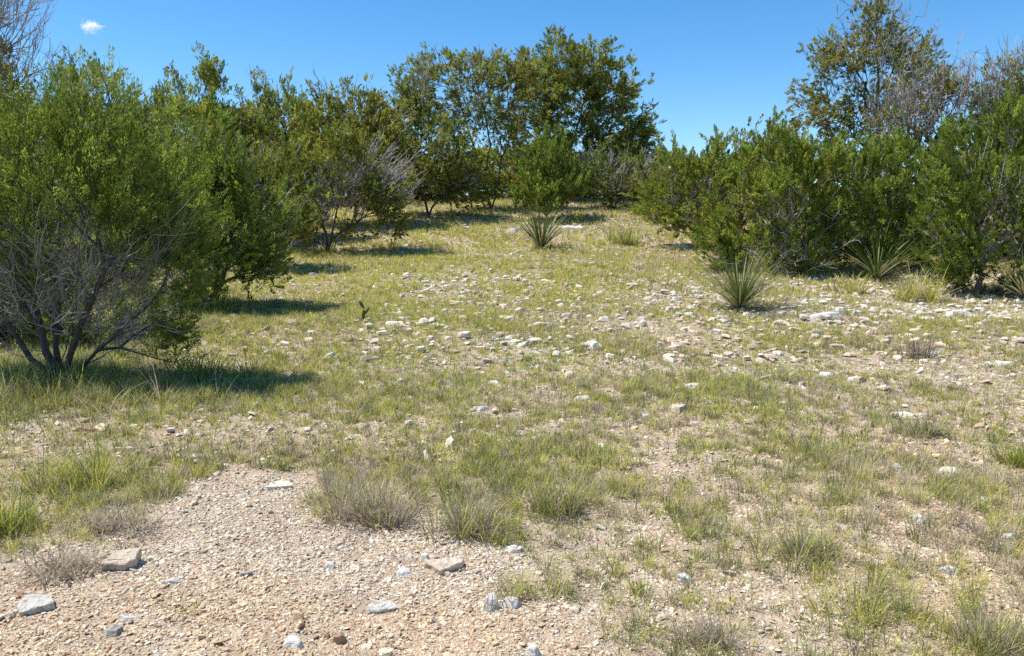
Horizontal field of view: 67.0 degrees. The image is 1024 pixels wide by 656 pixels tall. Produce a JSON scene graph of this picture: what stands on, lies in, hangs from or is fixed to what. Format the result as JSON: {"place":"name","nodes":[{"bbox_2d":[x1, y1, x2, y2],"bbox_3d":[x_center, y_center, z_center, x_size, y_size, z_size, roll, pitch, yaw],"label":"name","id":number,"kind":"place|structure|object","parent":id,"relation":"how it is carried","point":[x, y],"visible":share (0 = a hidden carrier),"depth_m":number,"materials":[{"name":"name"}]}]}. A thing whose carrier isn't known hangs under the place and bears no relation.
{"place":"outdoors","nodes":[
{"label":"outdoors","id":0,"kind":"place"},
{"bbox_2d":[0,197,1023,655],"bbox_3d":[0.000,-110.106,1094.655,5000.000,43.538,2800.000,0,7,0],"label":"ground","id":1,"kind":"structure","parent":0,"point":[546,553],"depth_m":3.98,"materials":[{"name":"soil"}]},
{"bbox_2d":[3,611,15,618],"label":"rock","id":2,"kind":"object","parent":1,"relation":"on","point":[12,614],"visible":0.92,"depth_m":3.05,"materials":[{"name":"beige stone"}]},
{"bbox_2d":[0,459,60,538],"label":"grass tuft","id":3,"kind":"object","parent":1,"relation":"on","point":[10,521],"visible":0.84,"depth_m":4.00,"materials":[{"name":"plant"}]},
{"bbox_2d":[0,0,65,154],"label":"tree","id":4,"kind":"object","parent":1,"relation":"on","point":[5,49],"visible":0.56,"depth_m":11.97,"materials":[{"name":"grey plant"}]},
{"bbox_2d":[0,157,65,252],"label":"juniper tree","id":5,"kind":"object","parent":1,"relation":"on","point":[38,199],"visible":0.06,"depth_m":12.55,"materials":[{"name":"green plant"}]},
{"bbox_2d":[17,594,55,616],"bbox_3d":[-1.920,1.119,3.120,0.126,0.071,0.125,-6,9,-39],"label":"rock","id":6,"kind":"object","parent":1,"relation":"on","point":[29,604],"visible":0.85,"depth_m":3.10,"materials":[{"name":"grey stone"}]},
{"bbox_2d":[0,142,86,258],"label":"juniper tree","id":7,"kind":"object","parent":1,"relation":"on","point":[49,213],"visible":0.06,"depth_m":16.13,"materials":[{"name":"green plant"}]},
{"bbox_2d":[3,90,113,227],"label":"juniper tree","id":8,"kind":"object","parent":1,"relation":"on","point":[57,178],"visible":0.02,"depth_m":20.88,"materials":[{"name":"green plant"}]},
{"bbox_2d":[0,520,127,594],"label":"dry tuft","id":9,"kind":"object","parent":1,"relation":"on","point":[69,569],"visible":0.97,"depth_m":3.46,"materials":[{"name":"beige plant"}]},
{"bbox_2d":[0,352,140,400],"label":"grass tuft","id":10,"kind":"object","parent":1,"relation":"on","point":[67,377],"visible":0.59,"depth_m":6.76,"materials":[{"name":"plant"}]},
{"bbox_2d":[0,419,148,497],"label":"grass tuft","id":11,"kind":"object","parent":1,"relation":"on","point":[83,472],"visible":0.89,"depth_m":4.55,"materials":[{"name":"plant"}]},
{"bbox_2d":[13,42,163,243],"bbox_3d":[-8.976,-3.785,16.814,3.139,4.521,2.067,0,7,0],"label":"juniper tree","id":12,"kind":"object","parent":1,"relation":"on","point":[94,95],"visible":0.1,"depth_m":16.42,"materials":[{"name":"green plant"}]},
{"bbox_2d":[0,218,202,350],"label":"bare shrub","id":13,"kind":"object","parent":1,"relation":"on","point":[45,318],"visible":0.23,"depth_m":9.16,"materials":[{"name":"grey plant"}]},
{"bbox_2d":[43,487,180,547],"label":"dry tuft","id":14,"kind":"object","parent":1,"relation":"on","point":[112,522],"visible":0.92,"depth_m":3.94,"materials":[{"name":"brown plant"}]},
{"bbox_2d":[104,624,123,636],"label":"rock","id":15,"kind":"object","parent":1,"relation":"on","point":[115,630],"visible":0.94,"depth_m":2.92,"materials":[{"name":"stone"}]},
{"bbox_2d":[0,44,239,377],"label":"juniper bush","id":16,"kind":"object","parent":1,"relation":"on","point":[71,130],"visible":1,"depth_m":6.92,"materials":[{"name":"green plant"}]},
{"bbox_2d":[101,548,141,570],"bbox_3d":[-1.769,1.065,3.516,0.146,0.100,0.124,0,7,0],"label":"rock","id":17,"kind":"object","parent":1,"relation":"on","point":[122,561],"visible":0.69,"depth_m":3.48,"materials":[{"name":"beige stone"}]},
{"bbox_2d":[117,614,139,621],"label":"rock","id":18,"kind":"object","parent":1,"relation":"on","point":[124,618],"visible":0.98,"depth_m":3.00,"materials":[{"name":"grey stone"}]},
{"bbox_2d":[59,361,204,414],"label":"grass tuft","id":19,"kind":"object","parent":1,"relation":"on","point":[133,397],"visible":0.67,"depth_m":6.29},
{"bbox_2d":[162,578,181,584],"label":"rock","id":20,"kind":"object","parent":1,"relation":"on","point":[174,580],"visible":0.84,"depth_m":3.29,"materials":[{"name":"stone"}]},
{"bbox_2d":[42,102,304,306],"bbox_3d":[-4.780,-1.803,11.473,3.450,3.083,2.314,0,7,0],"label":"juniper bush","id":21,"kind":"object","parent":1,"relation":"on","point":[248,253],"visible":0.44,"depth_m":11.11,"materials":[{"name":"green plant"}]},
{"bbox_2d":[112,40,280,213],"bbox_3d":[-7.736,-4.397,18.481,4.451,4.829,2.795,0,7,0],"label":"juniper tree","id":22,"kind":"object","parent":1,"relation":"on","point":[210,76],"visible":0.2,"depth_m":18.28,"materials":[{"name":"green plant"}]},
{"bbox_2d":[141,343,280,381],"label":"grass tuft","id":23,"kind":"object","parent":1,"relation":"on","point":[189,369],"visible":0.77,"depth_m":7.37,"materials":[{"name":"plant"}]},
{"bbox_2d":[153,358,268,398],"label":"grass tuft","id":24,"kind":"object","parent":1,"relation":"on","point":[219,384],"visible":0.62,"depth_m":6.70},
{"bbox_2d":[157,95,309,208],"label":"juniper tree","id":25,"kind":"object","parent":1,"relation":"on","point":[193,128],"visible":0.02,"depth_m":23.82,"materials":[{"name":"green plant"}]},
{"bbox_2d":[237,571,254,576],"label":"rock","id":26,"kind":"object","parent":1,"relation":"on","point":[249,573],"visible":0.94,"depth_m":3.41,"materials":[{"name":"stone"}]},
{"bbox_2d":[207,63,330,234],"bbox_3d":[-6.204,-4.483,19.608,3.098,4.493,3.067,3,7,24],"label":"juniper tree","id":27,"kind":"object","parent":1,"relation":"on","point":[263,126],"visible":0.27,"depth_m":19.28,"materials":[{"name":"green plant"}]},
{"bbox_2d":[214,130,323,266],"bbox_3d":[-4.867,-2.496,15.384,2.228,2.744,1.836,0,7,0],"label":"juniper bush","id":28,"kind":"object","parent":1,"relation":"on","point":[293,167],"visible":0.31,"depth_m":15.14,"materials":[{"name":"green plant"}]},
{"bbox_2d":[265,481,293,490],"bbox_3d":[-1.350,0.929,4.523,0.159,0.061,0.095,0,7,0],"label":"rock","id":29,"kind":"object","parent":1,"relation":"on","point":[276,485],"visible":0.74,"depth_m":4.49,"materials":[{"name":"beige stone"}]},
{"bbox_2d":[283,635,303,648],"bbox_3d":[-0.794,1.148,2.820,0.090,0.055,0.057,4,8,32],"label":"rock","id":30,"kind":"object","parent":1,"relation":"on","point":[293,641],"visible":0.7,"depth_m":2.80,"materials":[{"name":"stone"}]},
{"bbox_2d":[244,99,363,205],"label":"juniper tree","id":31,"kind":"object","parent":1,"relation":"on","point":[315,146],"visible":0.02,"depth_m":26.45,"materials":[{"name":"green plant"}]},
{"bbox_2d":[325,561,334,568],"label":"rock","id":32,"kind":"object","parent":1,"relation":"on","point":[330,565],"visible":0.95,"depth_m":3.48,"materials":[{"name":"stone"}]},
{"bbox_2d":[332,634,346,644],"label":"rock","id":33,"kind":"object","parent":1,"relation":"on","point":[338,639],"visible":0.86,"depth_m":2.84,"materials":[{"name":"brown stone"}]},
{"bbox_2d":[255,116,429,252],"bbox_3d":[-3.824,-3.221,17.617,4.052,3.054,2.667,-3,7,-20],"label":"juniper tree","id":34,"kind":"object","parent":1,"relation":"on","point":[383,183],"visible":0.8,"depth_m":17.41,"materials":[{"name":"green plant"}]},
{"bbox_2d":[273,69,419,221],"bbox_3d":[-4.765,-5.198,21.808,4.229,4.630,3.065,-1,7,-12],"label":"juniper tree","id":35,"kind":"object","parent":1,"relation":"on","point":[372,120],"visible":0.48,"depth_m":21.55,"materials":[{"name":"green plant"}]},
{"bbox_2d":[271,452,444,538],"bbox_3d":[-0.755,0.831,4.044,0.971,0.374,0.764,0,7,0],"label":"dry tuft","id":36,"kind":"object","parent":1,"relation":"on","point":[380,514],"visible":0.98,"depth_m":4.04,"materials":[{"name":"beige plant"}]},
{"bbox_2d":[359,300,368,319],"bbox_3d":[-1.990,-0.235,10.417,0.142,0.280,0.044,-1,7,-6],"label":"prickly pear","id":37,"kind":"object","parent":1,"relation":"on","point":[364,312],"visible":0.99,"depth_m":10.40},
{"bbox_2d":[336,119,425,197],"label":"juniper tree","id":38,"kind":"object","parent":1,"relation":"on","point":[409,154],"visible":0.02,"depth_m":29.44,"materials":[{"name":"green plant"}]},
{"bbox_2d":[368,600,398,613],"bbox_3d":[-0.520,1.133,3.113,0.132,0.051,0.071,0,7,0],"label":"rock","id":39,"kind":"object","parent":1,"relation":"on","point":[379,606],"visible":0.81,"depth_m":3.10,"materials":[{"name":"grey stone"}]},
{"bbox_2d":[384,321,404,326],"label":"rock","id":40,"kind":"object","parent":1,"relation":"on","point":[387,323],"visible":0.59,"depth_m":10.13,"materials":[{"name":"beige stone"}]},
{"bbox_2d":[396,566,411,576],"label":"rock","id":41,"kind":"object","parent":1,"relation":"on","point":[403,571],"visible":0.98,"depth_m":3.40,"materials":[{"name":"stone"}]},
{"bbox_2d":[343,154,466,201],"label":"juniper tree","id":42,"kind":"object","parent":1,"relation":"on","point":[426,186],"visible":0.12,"depth_m":28.27,"materials":[{"name":"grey plant"}]},
{"bbox_2d":[374,51,504,216],"bbox_3d":[-2.295,-5.904,23.430,4.216,5.152,3.312,0,7,0],"label":"juniper tree","id":43,"kind":"object","parent":1,"relation":"on","point":[423,123],"visible":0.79,"depth_m":23.24,"materials":[{"name":"green plant"}]},
{"bbox_2d":[425,557,463,574],"bbox_3d":[-0.292,1.067,3.443,0.178,0.070,0.100,-3,7,-23],"label":"rock","id":44,"kind":"object","parent":1,"relation":"on","point":[440,566],"visible":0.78,"depth_m":3.43,"materials":[{"name":"beige stone"}]},
{"bbox_2d":[401,138,512,199],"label":"juniper tree","id":45,"kind":"object","parent":1,"relation":"on","point":[466,159],"visible":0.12,"depth_m":29.76,"materials":[{"name":"green plant"}]},
{"bbox_2d":[392,472,525,541],"bbox_3d":[-0.252,0.872,3.834,0.724,0.323,0.718,0,7,0],"label":"dry tuft","id":46,"kind":"object","parent":1,"relation":"on","point":[470,531],"visible":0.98,"depth_m":3.80,"materials":[{"name":"green plant"}]},
{"bbox_2d":[391,39,552,208],"bbox_3d":[-1.308,-6.668,25.404,5.327,5.542,2.889,0,7,0],"label":"oak tree","id":47,"kind":"object","parent":1,"relation":"on","point":[500,81],"visible":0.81,"depth_m":25.04,"materials":[{"name":"green plant"}]},
{"bbox_2d":[473,406,487,411],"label":"rock","id":48,"kind":"object","parent":1,"relation":"on","point":[481,408],"visible":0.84,"depth_m":6.20,"materials":[{"name":"stone"}]},
{"bbox_2d":[483,592,499,611],"bbox_3d":[-0.085,1.112,3.094,0.070,0.104,0.053,3,8,25],"label":"rock","id":49,"kind":"object","parent":1,"relation":"on","point":[491,602],"visible":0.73,"depth_m":3.08,"materials":[{"name":"grey stone"}]},
{"bbox_2d":[455,142,530,195],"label":"juniper tree","id":50,"kind":"object","parent":1,"relation":"on","point":[497,160],"visible":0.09,"depth_m":30.96,"materials":[{"name":"green plant"}]},
{"bbox_2d":[500,596,521,608],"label":"rock","id":51,"kind":"object","parent":1,"relation":"on","point":[515,602],"visible":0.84,"depth_m":3.11,"materials":[{"name":"grey stone"}]},
{"bbox_2d":[0,194,1023,655],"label":"grass","id":52,"kind":"structure","parent":1,"relation":"on","point":[282,388],"depth_m":6.28,"materials":[{"name":"plant"}]},
{"bbox_2d":[506,545,524,552],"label":"rock","id":53,"kind":"object","parent":1,"relation":"on","point":[512,548],"visible":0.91,"depth_m":3.60,"materials":[{"name":"stone"}]},
{"bbox_2d":[34,208,1023,431],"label":"limestone rubble","id":54,"kind":"object","parent":1,"relation":"on","point":[668,358],"visible":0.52,"depth_m":10.30,"materials":[{"name":"stone"}]},
{"bbox_2d":[465,148,594,198],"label":"juniper tree","id":55,"kind":"object","parent":1,"relation":"on","point":[513,178],"visible":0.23,"depth_m":29.66,"materials":[{"name":"green plant"}]},
{"bbox_2d":[470,550,593,602],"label":"grass tuft","id":56,"kind":"object","parent":1,"relation":"on","point":[517,590],"visible":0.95,"depth_m":3.22,"materials":[{"name":"plant"}]},
{"bbox_2d":[526,642,541,655],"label":"rock","id":57,"kind":"object","parent":1,"relation":"on","point":[532,649],"visible":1,"depth_m":2.73,"materials":[{"name":"stone"}]},
{"bbox_2d":[510,199,571,246],"bbox_3d":[0.719,-2.491,18.216,1.864,1.182,1.943,0,7,0],"label":"sotol","id":58,"kind":"object","parent":1,"relation":"on","point":[540,237],"visible":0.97,"depth_m":18.04,"materials":[{"name":"green plant"}]},
{"bbox_2d":[502,118,590,219],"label":"juniper bush","id":59,"kind":"object","parent":1,"relation":"on","point":[543,169],"visible":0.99,"depth_m":22.90,"materials":[{"name":"green plant"}]},
{"bbox_2d":[505,450,601,519],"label":"grass tuft","id":60,"kind":"object","parent":1,"relation":"on","point":[545,499],"visible":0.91,"depth_m":4.12,"materials":[{"name":"plant"}]},
{"bbox_2d":[506,132,606,196],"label":"juniper tree","id":61,"kind":"object","parent":1,"relation":"on","point":[530,139],"visible":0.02,"depth_m":32.98,"materials":[{"name":"green plant"}]},
{"bbox_2d":[483,22,666,192],"bbox_3d":[2.236,-7.824,28.316,6.745,6.300,4.285,0,7,0],"label":"oak tree","id":62,"kind":"object","parent":1,"relation":"on","point":[592,87],"visible":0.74,"depth_m":27.77,"materials":[{"name":"green plant"}]},
{"bbox_2d":[586,340,599,349],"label":"rock","id":63,"kind":"object","parent":1,"relation":"on","point":[592,343],"visible":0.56,"depth_m":8.93,"materials":[{"name":"stone"}]},
{"bbox_2d":[572,140,658,197],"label":"juniper tree","id":64,"kind":"object","parent":1,"relation":"on","point":[598,173],"visible":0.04,"depth_m":30.96,"materials":[{"name":"green plant"}]},
{"bbox_2d":[569,139,663,208],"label":"juniper bush","id":65,"kind":"object","parent":1,"relation":"on","point":[602,168],"visible":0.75,"depth_m":25.19,"materials":[{"name":"green plant"}]},
{"bbox_2d":[600,219,649,245],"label":"grass tuft","id":66,"kind":"object","parent":1,"relation":"on","point":[621,239],"visible":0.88,"depth_m":18.97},
{"bbox_2d":[606,147,696,199],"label":"juniper tree","id":67,"kind":"object","parent":1,"relation":"on","point":[652,174],"visible":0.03,"depth_m":29.22,"materials":[{"name":"green plant"}]},
{"bbox_2d":[670,404,687,413],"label":"rock","id":68,"kind":"object","parent":1,"relation":"on","point":[677,406],"visible":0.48,"depth_m":6.15,"materials":[{"name":"beige stone"}]},
{"bbox_2d":[676,573,692,583],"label":"rock","id":69,"kind":"object","parent":1,"relation":"on","point":[685,576],"visible":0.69,"depth_m":3.36,"materials":[{"name":"stone"}]},
{"bbox_2d":[619,146,750,215],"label":"juniper tree","id":70,"kind":"object","parent":1,"relation":"on","point":[634,187],"visible":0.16,"depth_m":23.63,"materials":[{"name":"green plant"}]},
{"bbox_2d":[687,421,702,425],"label":"rock","id":71,"kind":"object","parent":1,"relation":"on","point":[695,423],"visible":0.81,"depth_m":5.74,"materials":[{"name":"beige stone"}]},
{"bbox_2d":[631,113,773,247],"bbox_3d":[4.511,-3.437,18.159,3.391,3.156,2.145,0,7,0],"label":"juniper bush","id":72,"kind":"object","parent":1,"relation":"on","point":[686,167],"visible":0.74,"depth_m":17.97,"materials":[{"name":"green plant"}]},
{"bbox_2d":[649,593,769,655],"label":"dry tuft","id":73,"kind":"object","parent":1,"relation":"on","point":[715,630],"visible":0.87,"depth_m":2.89,"materials":[{"name":"beige plant"}]},
{"bbox_2d":[717,597,730,605],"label":"rock","id":74,"kind":"object","parent":1,"relation":"on","point":[725,600],"visible":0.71,"depth_m":3.18,"materials":[{"name":"beige stone"}]},
{"bbox_2d":[686,238,806,307],"bbox_3d":[3.271,-0.817,11.221,2.000,1.064,1.907,0,7,0],"label":"sotol","id":75,"kind":"object","parent":1,"relation":"on","point":[739,295],"visible":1,"depth_m":11.14,"materials":[{"name":"green plant"}]},
{"bbox_2d":[686,147,819,244],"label":"juniper tree","id":76,"kind":"object","parent":1,"relation":"on","point":[741,224],"visible":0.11,"depth_m":19.10,"materials":[{"name":"green plant"}]},
{"bbox_2d":[684,104,860,279],"bbox_3d":[4.954,-2.593,14.734,3.302,3.426,2.410,0,7,0],"label":"juniper bush","id":77,"kind":"object","parent":1,"relation":"on","point":[797,162],"visible":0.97,"depth_m":14.58,"materials":[{"name":"green plant"}]},
{"bbox_2d":[729,501,853,570],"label":"grass tuft","id":78,"kind":"object","parent":1,"relation":"on","point":[796,549],"visible":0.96,"depth_m":3.60,"materials":[{"name":"plant"}]},
{"bbox_2d":[819,372,833,378],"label":"rock","id":79,"kind":"object","parent":1,"relation":"on","point":[825,373],"visible":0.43,"depth_m":7.30,"materials":[{"name":"stone"}]},
{"bbox_2d":[810,312,843,319],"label":"rock","id":80,"kind":"object","parent":1,"relation":"on","point":[818,315],"visible":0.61,"depth_m":10.43,"materials":[{"name":"grey stone"}]},
{"bbox_2d":[768,132,911,247],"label":"juniper tree","id":81,"kind":"object","parent":1,"relation":"on","point":[818,150],"visible":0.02,"depth_m":18.12,"materials":[{"name":"green plant"}]},
{"bbox_2d":[834,307,845,312],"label":"rock","id":82,"kind":"object","parent":1,"relation":"on","point":[837,309],"visible":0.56,"depth_m":10.92,"materials":[{"name":"stone"}]},
{"bbox_2d":[821,272,876,293],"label":"grass tuft","id":83,"kind":"object","parent":1,"relation":"on","point":[855,285],"visible":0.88,"depth_m":12.89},
{"bbox_2d":[793,549,916,627],"bbox_3d":[1.377,1.039,3.094,0.507,0.229,0.444,-4,8,-32],"label":"grass tuft","id":84,"kind":"object","parent":1,"relation":"on","point":[872,608],"visible":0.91,"depth_m":3.08,"materials":[{"name":"plant"}]},
{"bbox_2d":[778,0,960,178],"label":"tree","id":85,"kind":"object","parent":1,"relation":"on","point":[863,45],"visible":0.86,"depth_m":19.17,"materials":[{"name":"green plant"}]},
{"bbox_2d":[825,219,933,278],"bbox_3d":[6.675,-1.484,14.127,2.067,1.174,2.253,-6,9,-40],"label":"sotol","id":86,"kind":"object","parent":1,"relation":"on","point":[879,272],"visible":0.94,"depth_m":14.16,"materials":[{"name":"green plant"}]},
{"bbox_2d":[816,102,955,269],"bbox_3d":[7.389,-2.697,15.246,2.875,3.374,2.081,0,7,0],"label":"juniper bush","id":87,"kind":"object","parent":1,"relation":"on","point":[856,187],"visible":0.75,"depth_m":14.99,"materials":[{"name":"green plant"}]},
{"bbox_2d":[890,411,933,419],"bbox_3d":[3.141,0.689,6.039,0.342,0.062,0.152,0,7,0],"label":"rock","id":88,"kind":"object","parent":1,"relation":"on","point":[912,414],"visible":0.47,"depth_m":6.01,"materials":[{"name":"beige stone"}]},
{"bbox_2d":[909,514,923,523],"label":"rock","id":89,"kind":"object","parent":1,"relation":"on","point":[919,518],"visible":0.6,"depth_m":3.91,"materials":[{"name":"stone"}]},
{"bbox_2d":[888,325,945,357],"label":"dry tuft","id":90,"kind":"object","parent":1,"relation":"on","point":[912,349],"visible":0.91,"depth_m":8.36,"materials":[{"name":"brown plant"}]},
{"bbox_2d":[884,408,953,439],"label":"dry tuft","id":91,"kind":"object","parent":1,"relation":"on","point":[920,429],"visible":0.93,"depth_m":5.44,"materials":[{"name":"beige plant"}]},
{"bbox_2d":[885,260,960,303],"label":"grass tuft","id":92,"kind":"object","parent":1,"relation":"on","point":[926,293],"visible":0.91,"depth_m":12.13,"materials":[{"name":"plant"}]},
{"bbox_2d":[851,32,1009,243],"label":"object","id":93,"kind":"object","parent":1,"relation":"on","point":[918,110],"visible":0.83,"depth_m":16.77,"materials":[{"name":"grey plant"}]},
{"bbox_2d":[852,124,1010,241],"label":"juniper tree","id":94,"kind":"object","parent":1,"relation":"on","point":[927,141],"visible":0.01,"depth_m":19.19,"materials":[{"name":"green plant"}]},
{"bbox_2d":[937,565,959,574],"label":"rock","id":95,"kind":"object","parent":1,"relation":"on","point":[951,570],"visible":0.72,"depth_m":3.40,"materials":[{"name":"stone"}]},
{"bbox_2d":[938,467,959,476],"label":"rock","id":96,"kind":"object","parent":1,"relation":"on","point":[954,469],"visible":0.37,"depth_m":4.54,"materials":[{"name":"beige stone"}]},
{"bbox_2d":[951,310,971,314],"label":"rock","id":97,"kind":"object","parent":1,"relation":"on","point":[961,311],"visible":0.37,"depth_m":10.87,"materials":[{"name":"grey stone"}]},
{"bbox_2d":[903,81,1023,294],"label":"juniper bush","id":98,"kind":"object","parent":1,"relation":"on","point":[957,176],"visible":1,"depth_m":12.49,"materials":[{"name":"green plant"}]},
{"bbox_2d":[913,133,1018,252],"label":"juniper tree","id":99,"kind":"object","parent":1,"relation":"on","point":[930,152],"visible":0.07,"depth_m":17.90,"materials":[{"name":"green plant"}]},
{"bbox_2d":[916,568,1023,655],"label":"dry tuft","id":100,"kind":"object","parent":1,"relation":"on","point":[990,628],"visible":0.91,"depth_m":2.82,"materials":[{"name":"green plant"}]},
{"bbox_2d":[956,125,1023,260],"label":"juniper tree","id":101,"kind":"object","parent":1,"relation":"on","point":[1008,238],"visible":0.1,"depth_m":16.28,"materials":[{"name":"green plant"}]},
{"bbox_2d":[957,24,1023,257],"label":"bare tree","id":102,"kind":"object","parent":1,"relation":"on","point":[1015,68],"visible":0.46,"depth_m":16.32,"materials":[{"name":"grey plant"}]},
{"bbox_2d":[971,234,1023,297],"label":"sotol","id":103,"kind":"object","parent":1,"relation":"on","point":[1018,288],"visible":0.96,"depth_m":12.07,"materials":[{"name":"green plant"}]},
{"bbox_2d":[981,430,1023,468],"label":"grass tuft","id":104,"kind":"object","parent":1,"relation":"on","point":[1018,458],"visible":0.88,"depth_m":4.85,"materials":[{"name":"plant"}]},
{"bbox_2d":[993,361,1013,366],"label":"rock","id":105,"kind":"object","parent":1,"relation":"on","point":[1007,362],"visible":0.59,"depth_m":7.79,"materials":[{"name":"beige stone"}]},
{"bbox_2d":[1001,533,1014,541],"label":"rock","id":106,"kind":"object","parent":1,"relation":"on","point":[1009,537],"visible":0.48,"depth_m":3.73,"materials":[{"name":"stone"}]},
{"bbox_2d":[0,0,1023,196],"label":"sky","id":107,"kind":"structure","parent":0,"point":[724,63],"materials":[{"name":"blue"}]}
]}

